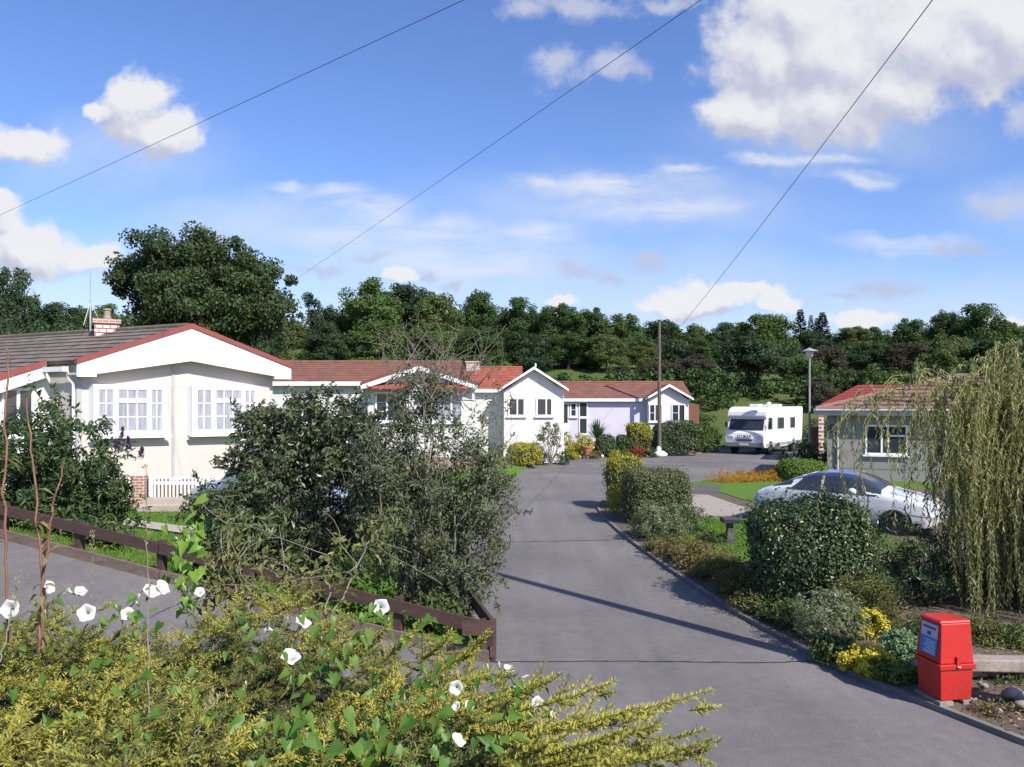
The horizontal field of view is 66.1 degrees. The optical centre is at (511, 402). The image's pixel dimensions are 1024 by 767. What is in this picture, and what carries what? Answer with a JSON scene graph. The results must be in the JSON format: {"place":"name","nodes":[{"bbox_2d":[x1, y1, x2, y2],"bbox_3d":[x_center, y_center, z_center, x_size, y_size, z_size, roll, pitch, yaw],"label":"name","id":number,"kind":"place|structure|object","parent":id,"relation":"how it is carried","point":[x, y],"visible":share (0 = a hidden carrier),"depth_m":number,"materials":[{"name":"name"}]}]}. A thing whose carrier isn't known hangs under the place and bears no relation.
{"place":"outdoors","nodes":[
{"label":"outdoors","id":0,"kind":"place"},
{"bbox_2d":[9,448,701,644],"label":"lawn","id":1,"kind":"structure","parent":0,"point":[458,631],"depth_m":12.37,"materials":[{"name":"green plant"}]},
{"bbox_2d":[0,372,152,543],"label":"buddleia","id":2,"kind":"object","parent":1,"relation":"on","point":[99,496],"visible":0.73,"depth_m":13.28,"materials":[{"name":"green plant"}]},
{"bbox_2d":[72,512,138,550],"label":"leafy weed","id":3,"kind":"object","parent":1,"relation":"on","point":[112,525],"visible":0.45,"depth_m":12.31,"materials":[{"name":"green plant"}]},
{"bbox_2d":[0,271,292,501],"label":"bungalow","id":4,"kind":"object","parent":1,"relation":"on","point":[161,394],"visible":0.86,"depth_m":22.25,"materials":[{"name":"paint"}]},
{"bbox_2d":[1,388,34,438],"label":"window","id":5,"kind":"structure","parent":4,"relation":"in","point":[15,396],"depth_m":21.16,"materials":[{"name":"white glass"}]},
{"bbox_2d":[90,385,171,438],"bbox_3d":[-10.438,0.242,21.595,2.045,1.455,0.108,0,0,-32],"label":"window","id":6,"kind":"structure","parent":4,"relation":"in","point":[141,409],"depth_m":21.64,"materials":[{"name":"white glass"}]},
{"bbox_2d":[189,386,258,436],"bbox_3d":[-8.300,0.242,22.928,2.085,1.455,0.108,0,0,-32],"label":"window","id":7,"kind":"structure","parent":4,"relation":"in","point":[211,407],"depth_m":22.81,"materials":[{"name":"white glass"}]},
{"bbox_2d":[149,473,199,496],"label":"picket gate","id":8,"kind":"structure","parent":1,"relation":"on","point":[153,482],"depth_m":20.36,"materials":[{"name":"white wood"}]},
{"bbox_2d":[181,466,297,581],"bbox_3d":[-3.909,1.714,11.215,1.516,1.814,1.448,0,0,-30],"label":"narrow leaved shrub","id":9,"kind":"object","parent":1,"relation":"on","point":[238,494],"visible":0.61,"depth_m":11.01,"materials":[{"name":"green plant"}]},
{"bbox_2d":[0,502,495,662],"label":"timber fence","id":10,"kind":"object","parent":1,"relation":"on","point":[469,624],"visible":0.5,"depth_m":10.62,"materials":[{"name":"brown wood"}]},
{"bbox_2d":[167,381,395,577],"bbox_3d":[-3.310,1.198,11.853,3.369,3.071,2.526,0,0,0],"label":"dark shrub","id":11,"kind":"object","parent":1,"relation":"on","point":[307,457],"visible":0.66,"depth_m":11.54,"materials":[{"name":"green plant"}]},
{"bbox_2d":[342,571,398,617],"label":"leafy weed","id":12,"kind":"object","parent":1,"relation":"on","point":[382,588],"visible":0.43,"depth_m":10.53,"materials":[{"name":"green plant"}]},
{"bbox_2d":[273,360,479,468],"bbox_3d":[-6.023,0.513,35.815,9.314,4.974,8.146,0,0,0],"label":"bungalow","id":13,"kind":"object","parent":1,"relation":"on","point":[345,375],"visible":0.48,"depth_m":33.31,"materials":[{"name":"tile"}]},
{"bbox_2d":[392,589,466,635],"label":"leafy weed","id":14,"kind":"object","parent":1,"relation":"on","point":[436,600],"visible":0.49,"depth_m":10.18,"materials":[{"name":"green plant"}]},
{"bbox_2d":[332,308,538,615],"bbox_3d":[-1.051,0.852,10.995,2.872,4.360,2.250,0,0,0],"label":"grey shrub","id":15,"kind":"object","parent":1,"relation":"on","point":[442,556],"visible":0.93,"depth_m":10.77,"materials":[{"name":"green plant"}]},
{"bbox_2d":[463,361,568,462],"bbox_3d":[-0.507,0.390,42.870,6.746,5.320,6.641,0,0,0],"label":"bungalow","id":16,"kind":"object","parent":1,"relation":"on","point":[539,401],"visible":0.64,"depth_m":39.90,"materials":[{"name":"white paint"}]},
{"bbox_2d":[556,381,693,454],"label":"bungalow","id":17,"kind":"object","parent":1,"relation":"on","point":[615,406],"visible":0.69,"depth_m":47.00,"materials":[{"name":"white paint"}]},
{"bbox_2d":[624,421,652,453],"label":"yellow top hedge","id":18,"kind":"object","parent":1,"relation":"on","point":[640,434],"visible":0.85,"depth_m":45.22,"materials":[{"name":"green plant"}]},
{"bbox_2d":[652,418,702,453],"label":"dark hedge","id":19,"kind":"object","parent":1,"relation":"on","point":[679,437],"visible":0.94,"depth_m":45.68,"materials":[{"name":"green plant"}]},
{"bbox_2d":[0,539,1023,766],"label":"lane","id":20,"kind":"structure","parent":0,"point":[800,714],"depth_m":8.25,"materials":[{"name":"grey asphalt"}]},
{"bbox_2d":[0,0,1023,338],"label":"sky","id":21,"kind":"structure","parent":0,"point":[634,191],"materials":[{"name":"blue"}]},
{"bbox_2d":[280,347,937,448],"bbox_3d":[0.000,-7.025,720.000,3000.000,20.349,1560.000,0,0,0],"label":"ground","id":22,"kind":"structure","parent":0,"point":[719,422],"depth_m":71.62,"materials":[{"name":"green plant"}]},
{"bbox_2d":[0,266,42,332],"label":"broadleaf tree","id":23,"kind":"object","parent":22,"relation":"on","point":[15,302],"visible":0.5,"depth_m":77.45,"materials":[{"name":"green plant"}]},
{"bbox_2d":[28,301,85,330],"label":"broadleaf tree","id":24,"kind":"object","parent":22,"relation":"on","point":[53,312],"visible":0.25,"depth_m":110.72,"materials":[{"name":"green plant"}]},
{"bbox_2d":[101,220,301,356],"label":"oak tree","id":25,"kind":"object","parent":22,"relation":"on","point":[188,280],"visible":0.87,"depth_m":68.90,"materials":[{"name":"green plant"}]},
{"bbox_2d":[237,324,280,358],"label":"tree","id":26,"kind":"object","parent":22,"relation":"on","point":[263,342],"visible":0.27,"depth_m":69.46,"materials":[{"name":"green plant"}]},
{"bbox_2d":[271,317,307,359],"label":"broadleaf tree","id":27,"kind":"object","parent":22,"relation":"on","point":[293,328],"visible":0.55,"depth_m":91.18,"materials":[{"name":"green plant"}]},
{"bbox_2d":[294,323,351,359],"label":"broadleaf tree","id":28,"kind":"object","parent":22,"relation":"on","point":[329,348],"visible":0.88,"depth_m":88.91,"materials":[{"name":"green plant"}]},
{"bbox_2d":[323,276,412,359],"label":"broadleaf tree","id":29,"kind":"object","parent":22,"relation":"on","point":[353,315],"visible":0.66,"depth_m":94.45,"materials":[{"name":"green plant"}]},
{"bbox_2d":[347,320,410,359],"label":"broadleaf tree","id":30,"kind":"object","parent":22,"relation":"on","point":[371,332],"visible":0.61,"depth_m":86.63,"materials":[{"name":"green plant"}]},
{"bbox_2d":[353,281,428,355],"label":"broadleaf tree","id":31,"kind":"object","parent":22,"relation":"on","point":[405,293],"visible":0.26,"depth_m":102.04,"materials":[{"name":"green plant"}]},
{"bbox_2d":[399,322,465,365],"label":"broadleaf tree","id":32,"kind":"object","parent":22,"relation":"on","point":[430,330],"visible":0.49,"depth_m":84.95,"materials":[{"name":"green plant"}]},
{"bbox_2d":[409,291,476,361],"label":"broadleaf tree","id":33,"kind":"object","parent":22,"relation":"on","point":[438,307],"visible":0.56,"depth_m":98.44,"materials":[{"name":"green plant"}]},
{"bbox_2d":[449,326,505,365],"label":"broadleaf tree","id":34,"kind":"object","parent":22,"relation":"on","point":[495,350],"visible":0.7,"depth_m":86.82,"materials":[{"name":"green plant"}]},
{"bbox_2d":[460,288,500,350],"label":"broadleaf tree","id":35,"kind":"object","parent":22,"relation":"on","point":[479,309],"visible":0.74,"depth_m":114.80,"materials":[{"name":"green plant"}]},
{"bbox_2d":[493,296,540,342],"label":"broadleaf tree","id":36,"kind":"object","parent":22,"relation":"on","point":[520,317],"visible":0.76,"depth_m":110.75,"materials":[{"name":"green plant"}]},
{"bbox_2d":[501,330,555,372],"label":"broadleaf tree","id":37,"kind":"object","parent":22,"relation":"on","point":[519,343],"visible":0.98,"depth_m":89.19,"materials":[{"name":"green plant"}]},
{"bbox_2d":[534,302,587,355],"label":"broadleaf tree","id":38,"kind":"object","parent":22,"relation":"on","point":[566,318],"visible":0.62,"depth_m":106.73,"materials":[{"name":"green plant"}]},
{"bbox_2d":[545,332,602,369],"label":"broadleaf tree","id":39,"kind":"object","parent":22,"relation":"on","point":[574,343],"visible":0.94,"depth_m":91.55,"materials":[{"name":"green plant"}]},
{"bbox_2d":[584,334,631,371],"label":"broadleaf tree","id":40,"kind":"object","parent":22,"relation":"on","point":[605,351],"visible":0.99,"depth_m":88.97,"materials":[{"name":"green plant"}]},
{"bbox_2d":[601,313,646,342],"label":"broadleaf tree","id":41,"kind":"object","parent":22,"relation":"on","point":[621,327],"visible":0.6,"depth_m":109.00,"materials":[{"name":"green plant"}]},
{"bbox_2d":[621,339,657,368],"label":"broadleaf tree","id":42,"kind":"object","parent":22,"relation":"on","point":[643,350],"visible":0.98,"depth_m":91.12,"materials":[{"name":"green plant"}]},
{"bbox_2d":[274,331,1023,373],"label":"undergrowth","id":43,"kind":"object","parent":22,"relation":"on","point":[677,351],"visible":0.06,"depth_m":103.37,"materials":[{"name":"green plant"}]},
{"bbox_2d":[359,357,1023,410],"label":"scrub","id":44,"kind":"object","parent":22,"relation":"on","point":[706,389],"visible":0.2,"depth_m":69.71,"materials":[{"name":"green plant"}]},
{"bbox_2d":[702,332,793,395],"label":"tree","id":45,"kind":"object","parent":22,"relation":"on","point":[756,355],"visible":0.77,"depth_m":73.00,"materials":[{"name":"green plant"}]},
{"bbox_2d":[727,312,799,362],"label":"broadleaf tree","id":46,"kind":"object","parent":22,"relation":"on","point":[765,325],"visible":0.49,"depth_m":102.22,"materials":[{"name":"green plant"}]},
{"bbox_2d":[770,353,826,381],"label":"tree","id":47,"kind":"object","parent":22,"relation":"on","point":[800,364],"visible":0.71,"depth_m":82.91,"materials":[{"name":"green plant"}]},
{"bbox_2d":[596,498,1023,745],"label":"kerb","id":48,"kind":"structure","parent":22,"relation":"on","point":[967,719],"depth_m":8.88,"materials":[{"name":"concrete"}]},
{"bbox_2d":[803,375,842,408],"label":"tree","id":49,"kind":"object","parent":22,"relation":"on","point":[823,390],"visible":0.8,"depth_m":65.21,"materials":[{"name":"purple plant"}]},
{"bbox_2d":[806,345,847,377],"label":"tree","id":50,"kind":"object","parent":22,"relation":"on","point":[830,358],"visible":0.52,"depth_m":87.25,"materials":[{"name":"green plant"}]},
{"bbox_2d":[844,343,897,373],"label":"broadleaf tree","id":51,"kind":"object","parent":22,"relation":"on","point":[866,357],"visible":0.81,"depth_m":93.06,"materials":[{"name":"green plant"}]},
{"bbox_2d":[873,341,930,378],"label":"broadleaf tree","id":52,"kind":"object","parent":22,"relation":"on","point":[902,353],"visible":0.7,"depth_m":90.86,"materials":[{"name":"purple plant"}]},
{"bbox_2d":[885,318,932,344],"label":"broadleaf tree","id":53,"kind":"object","parent":22,"relation":"on","point":[906,331],"visible":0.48,"depth_m":114.84,"materials":[{"name":"green plant"}]},
{"bbox_2d":[914,332,973,375],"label":"tree","id":54,"kind":"object","parent":22,"relation":"on","point":[944,353],"visible":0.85,"depth_m":88.54,"materials":[{"name":"green plant"}]},
{"bbox_2d":[944,302,1021,351],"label":"broadleaf tree","id":55,"kind":"object","parent":22,"relation":"on","point":[976,324],"visible":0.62,"depth_m":102.76,"materials":[{"name":"green plant"}]},
{"bbox_2d":[459,449,824,660],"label":"estate drive","id":56,"kind":"structure","parent":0,"point":[569,618],"depth_m":12.92,"materials":[{"name":"asphalt"}]},
{"bbox_2d":[698,410,724,452],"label":"leafy shrub","id":57,"kind":"object","parent":56,"relation":"on","point":[706,438],"visible":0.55,"depth_m":48.34,"materials":[{"name":"green plant"}]},
{"bbox_2d":[725,402,802,454],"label":"motorhome","id":58,"kind":"object","parent":56,"relation":"on","point":[768,427],"visible":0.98,"depth_m":47.63,"materials":[{"name":"white paint"}]},
{"bbox_2d":[669,519,750,562],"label":"lawn","id":59,"kind":"structure","parent":0,"point":[742,552],"depth_m":16.79,"materials":[{"name":"green plant"}]},
{"bbox_2d":[670,515,930,552],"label":"grass","id":60,"kind":"structure","parent":59,"relation":"on","point":[722,526],"depth_m":17.39,"materials":[{"name":"green plant"}]},
{"bbox_2d":[692,494,879,529],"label":"driveway","id":61,"kind":"structure","parent":0,"point":[713,506],"depth_m":22.41,"materials":[{"name":"grey concrete"}]},
{"bbox_2d":[753,470,947,535],"bbox_3d":[8.221,2.352,19.230,4.215,1.416,2.192,0,0,41],"label":"parked car","id":62,"kind":"object","parent":61,"relation":"on","point":[885,500],"visible":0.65,"depth_m":18.37,"materials":[{"name":"white paint"}]},
{"bbox_2d":[599,489,1023,735],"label":"verge","id":63,"kind":"structure","parent":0,"point":[620,524],"depth_m":11.21,"materials":[{"name":"green plant"}]},
{"bbox_2d":[591,448,650,504],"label":"shrub","id":64,"kind":"object","parent":63,"relation":"on","point":[613,463],"visible":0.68,"depth_m":22.59,"materials":[{"name":"yellow plant"}]},
{"bbox_2d":[614,458,697,521],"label":"box hedge","id":65,"kind":"object","parent":63,"relation":"on","point":[664,486],"visible":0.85,"depth_m":19.58,"materials":[{"name":"green plant"}]},
{"bbox_2d":[626,500,694,541],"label":"silver shrub","id":66,"kind":"object","parent":63,"relation":"on","point":[660,522],"visible":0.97,"depth_m":17.36,"materials":[{"name":"green plant"}]},
{"bbox_2d":[668,540,733,569],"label":"brown perennial","id":67,"kind":"object","parent":63,"relation":"on","point":[703,546],"visible":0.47,"depth_m":14.46,"materials":[{"name":"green plant"}]},
{"bbox_2d":[690,552,748,583],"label":"brown perennial","id":68,"kind":"object","parent":63,"relation":"on","point":[732,562],"visible":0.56,"depth_m":13.40,"materials":[{"name":"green plant"}]},
{"bbox_2d":[725,584,789,612],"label":"border plant","id":69,"kind":"object","parent":63,"relation":"on","point":[754,596],"visible":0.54,"depth_m":11.43,"materials":[{"name":"green plant"}]},
{"bbox_2d":[766,596,827,632],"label":"feathery perennial","id":70,"kind":"object","parent":63,"relation":"on","point":[787,617],"visible":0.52,"depth_m":10.57,"materials":[{"name":"green plant"}]},
{"bbox_2d":[721,473,904,612],"bbox_3d":[4.382,2.051,11.807,2.496,2.008,2.739,0,0,0],"label":"clipped hedge","id":71,"kind":"object","parent":63,"relation":"on","point":[805,548],"visible":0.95,"depth_m":11.19,"materials":[{"name":"green plant"}]},
{"bbox_2d":[792,586,872,647],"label":"feathery perennial","id":72,"kind":"object","parent":63,"relation":"on","point":[826,619],"visible":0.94,"depth_m":9.82,"materials":[{"name":"green plant"}]},
{"bbox_2d":[806,628,865,666],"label":"border plant","id":73,"kind":"object","parent":63,"relation":"on","point":[826,647],"visible":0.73,"depth_m":9.29,"materials":[{"name":"green plant"}]},
{"bbox_2d":[821,567,907,634],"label":"feathery perennial","id":74,"kind":"object","parent":63,"relation":"on","point":[875,595],"visible":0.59,"depth_m":10.37,"materials":[{"name":"green plant"}]},
{"bbox_2d":[835,641,899,679],"bbox_3d":[4.021,2.925,8.890,0.667,0.421,0.547,0,0,0],"label":"yellow stonecrop","id":75,"kind":"object","parent":63,"relation":"on","point":[861,664],"visible":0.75,"depth_m":8.86,"materials":[{"name":"yellow plant"}]},
{"bbox_2d":[866,656,918,686],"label":"green clump","id":76,"kind":"object","parent":63,"relation":"on","point":[901,672],"visible":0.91,"depth_m":8.55,"materials":[{"name":"green plant"}]},
{"bbox_2d":[872,627,917,659],"bbox_3d":[4.527,2.879,9.227,0.614,0.516,0.533,0,0,0],"label":"pale spurge","id":77,"kind":"object","parent":63,"relation":"on","point":[899,648],"visible":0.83,"depth_m":9.13,"materials":[{"name":"green plant"}]},
{"bbox_2d":[816,338,1023,621],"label":"weeping willow","id":78,"kind":"object","parent":63,"relation":"on","point":[989,459],"visible":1,"depth_m":10.97,"materials":[{"name":"green plant"}]},
{"bbox_2d":[851,509,1023,610],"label":"leafy shrub","id":79,"kind":"object","parent":63,"relation":"on","point":[910,552],"visible":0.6,"depth_m":11.56,"materials":[{"name":"green plant"}]},
{"bbox_2d":[914,612,976,705],"bbox_3d":[4.460,2.649,8.088,0.423,0.897,0.433,0,0,-9],"label":"red box","id":80,"kind":"object","parent":63,"relation":"on","point":[943,657],"visible":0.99,"depth_m":7.95,"materials":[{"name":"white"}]},
{"bbox_2d":[903,660,1023,677],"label":"timber sleeper","id":81,"kind":"object","parent":63,"relation":"on","point":[981,674],"visible":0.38,"depth_m":8.56,"materials":[{"name":"brown wood"}]},
{"bbox_2d":[972,655,1023,672],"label":"timber sleeper","id":82,"kind":"object","parent":81,"relation":"on","point":[999,663],"visible":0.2,"depth_m":8.42,"materials":[{"name":"brown wood"}]},
{"bbox_2d":[967,613,1023,651],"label":"ground cover","id":83,"kind":"object","parent":63,"relation":"on","point":[983,634],"visible":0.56,"depth_m":9.78,"materials":[{"name":"green plant"}]},
{"bbox_2d":[689,461,969,488],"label":"verge","id":84,"kind":"structure","parent":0,"point":[762,482],"depth_m":29.48,"materials":[{"name":"green plant"}]},
{"bbox_2d":[775,438,826,463],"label":"leafy shrub","id":85,"kind":"object","parent":84,"relation":"on","point":[803,453],"visible":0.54,"depth_m":36.95,"materials":[{"name":"green plant"}]},
{"bbox_2d":[773,456,832,479],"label":"dome hedge","id":86,"kind":"object","parent":84,"relation":"on","point":[788,468],"visible":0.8,"depth_m":29.68,"materials":[{"name":"green plant"}]},
{"bbox_2d":[814,373,1023,482],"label":"bungalow","id":87,"kind":"object","parent":84,"relation":"on","point":[832,411],"visible":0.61,"depth_m":30.34,"materials":[{"name":"paint"}]},
{"bbox_2d":[863,425,909,456],"bbox_3d":[14.327,1.460,30.128,1.634,1.220,0.106,0,0,23],"label":"window","id":88,"kind":"structure","parent":87,"relation":"in","point":[879,448],"depth_m":30.18,"materials":[{"name":"white glass"}]},
{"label":"bank","id":89,"kind":"structure","parent":0,"visible":0},
{"bbox_2d":[0,576,722,766],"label":"golden yew hedge","id":90,"kind":"object","parent":89,"relation":"on","point":[25,741],"visible":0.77,"depth_m":3.07,"materials":[{"name":"green plant"}]},
{"bbox_2d":[0,348,22,642],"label":"willowherb stem","id":91,"kind":"object","parent":90,"relation":"on","point":[6,459],"visible":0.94,"depth_m":3.40,"materials":[{"name":"brown plant"}]},
{"bbox_2d":[21,396,52,661],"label":"willowherb stem","id":92,"kind":"object","parent":90,"relation":"on","point":[43,635],"visible":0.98,"depth_m":3.30,"materials":[{"name":"brown plant"}]},
{"bbox_2d":[18,456,66,652],"bbox_3d":[-1.952,0.634,3.303,0.171,0.827,0.150,0,0,0],"label":"willowherb stem","id":93,"kind":"object","parent":90,"relation":"on","point":[40,613],"visible":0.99,"depth_m":3.30,"materials":[{"name":"brown plant"}]},
{"bbox_2d":[0,580,95,661],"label":"bindweed","id":94,"kind":"object","parent":90,"relation":"on","point":[85,612],"visible":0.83,"depth_m":3.42,"materials":[{"name":"white plant"}]},
{"bbox_2d":[97,580,204,662],"bbox_3d":[-1.733,1.012,3.770,0.313,0.289,0.484,0,0,41],"label":"bindweed","id":95,"kind":"object","parent":90,"relation":"on","point":[130,613],"visible":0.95,"depth_m":3.70,"materials":[{"name":"white plant"}]},
{"bbox_2d":[161,493,208,632],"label":"bindweed","id":96,"kind":"object","parent":90,"relation":"on","point":[192,546],"visible":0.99,"depth_m":4.14,"materials":[{"name":"green plant"}]},
{"bbox_2d":[150,493,286,621],"bbox_3d":[-1.736,0.980,4.798,0.729,0.824,0.642,0,0,0],"label":"briar spray","id":97,"kind":"object","parent":90,"relation":"on","point":[229,553],"visible":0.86,"depth_m":4.70,"materials":[{"name":"green plant"}]},
{"bbox_2d":[0,647,498,766],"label":"bindweed","id":98,"kind":"object","parent":90,"relation":"on","point":[146,675],"visible":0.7,"depth_m":2.76,"materials":[{"name":"green plant"}]},
{"bbox_2d":[203,527,317,625],"bbox_3d":[-1.505,1.044,4.622,0.697,0.607,0.636,0,0,-9],"label":"briar spray","id":99,"kind":"object","parent":90,"relation":"on","point":[263,593],"visible":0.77,"depth_m":4.70,"materials":[{"name":"green plant"}]},
{"bbox_2d":[197,608,358,718],"bbox_3d":[-1.008,1.053,3.304,0.590,0.405,0.679,0,0,-36],"label":"bindweed","id":100,"kind":"object","parent":90,"relation":"on","point":[290,656],"visible":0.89,"depth_m":3.28,"materials":[{"name":"green plant"}]},
{"bbox_2d":[221,503,442,648],"bbox_3d":[-1.105,1.084,4.851,0.564,0.870,1.302,0,0,45],"label":"briar spray","id":101,"kind":"object","parent":90,"relation":"on","point":[342,540],"visible":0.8,"depth_m":4.85,"materials":[{"name":"green plant"}]},
{"bbox_2d":[227,703,450,766],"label":"bindweed","id":102,"kind":"object","parent":90,"relation":"on","point":[361,746],"visible":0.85,"depth_m":2.45,"materials":[{"name":"green plant"}]},
{"bbox_2d":[297,599,442,687],"bbox_3d":[-0.669,1.129,3.652,0.692,0.437,0.309,0,0,0],"label":"bindweed","id":103,"kind":"object","parent":90,"relation":"on","point":[379,607],"visible":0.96,"depth_m":3.70,"materials":[{"name":"green plant"}]},
{"bbox_2d":[373,680,534,766],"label":"bindweed","id":104,"kind":"object","parent":90,"relation":"on","point":[408,722],"visible":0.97,"depth_m":2.70,"materials":[{"name":"green plant"}]},
{"bbox_2d":[474,709,529,766],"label":"leafy weed","id":105,"kind":"object","parent":90,"relation":"on","point":[492,747],"visible":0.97,"depth_m":2.66,"materials":[{"name":"green plant"}]},
{"bbox_2d":[474,662,556,723],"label":"bindweed","id":106,"kind":"object","parent":90,"relation":"on","point":[518,683],"visible":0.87,"depth_m":3.08,"materials":[{"name":"green plant"}]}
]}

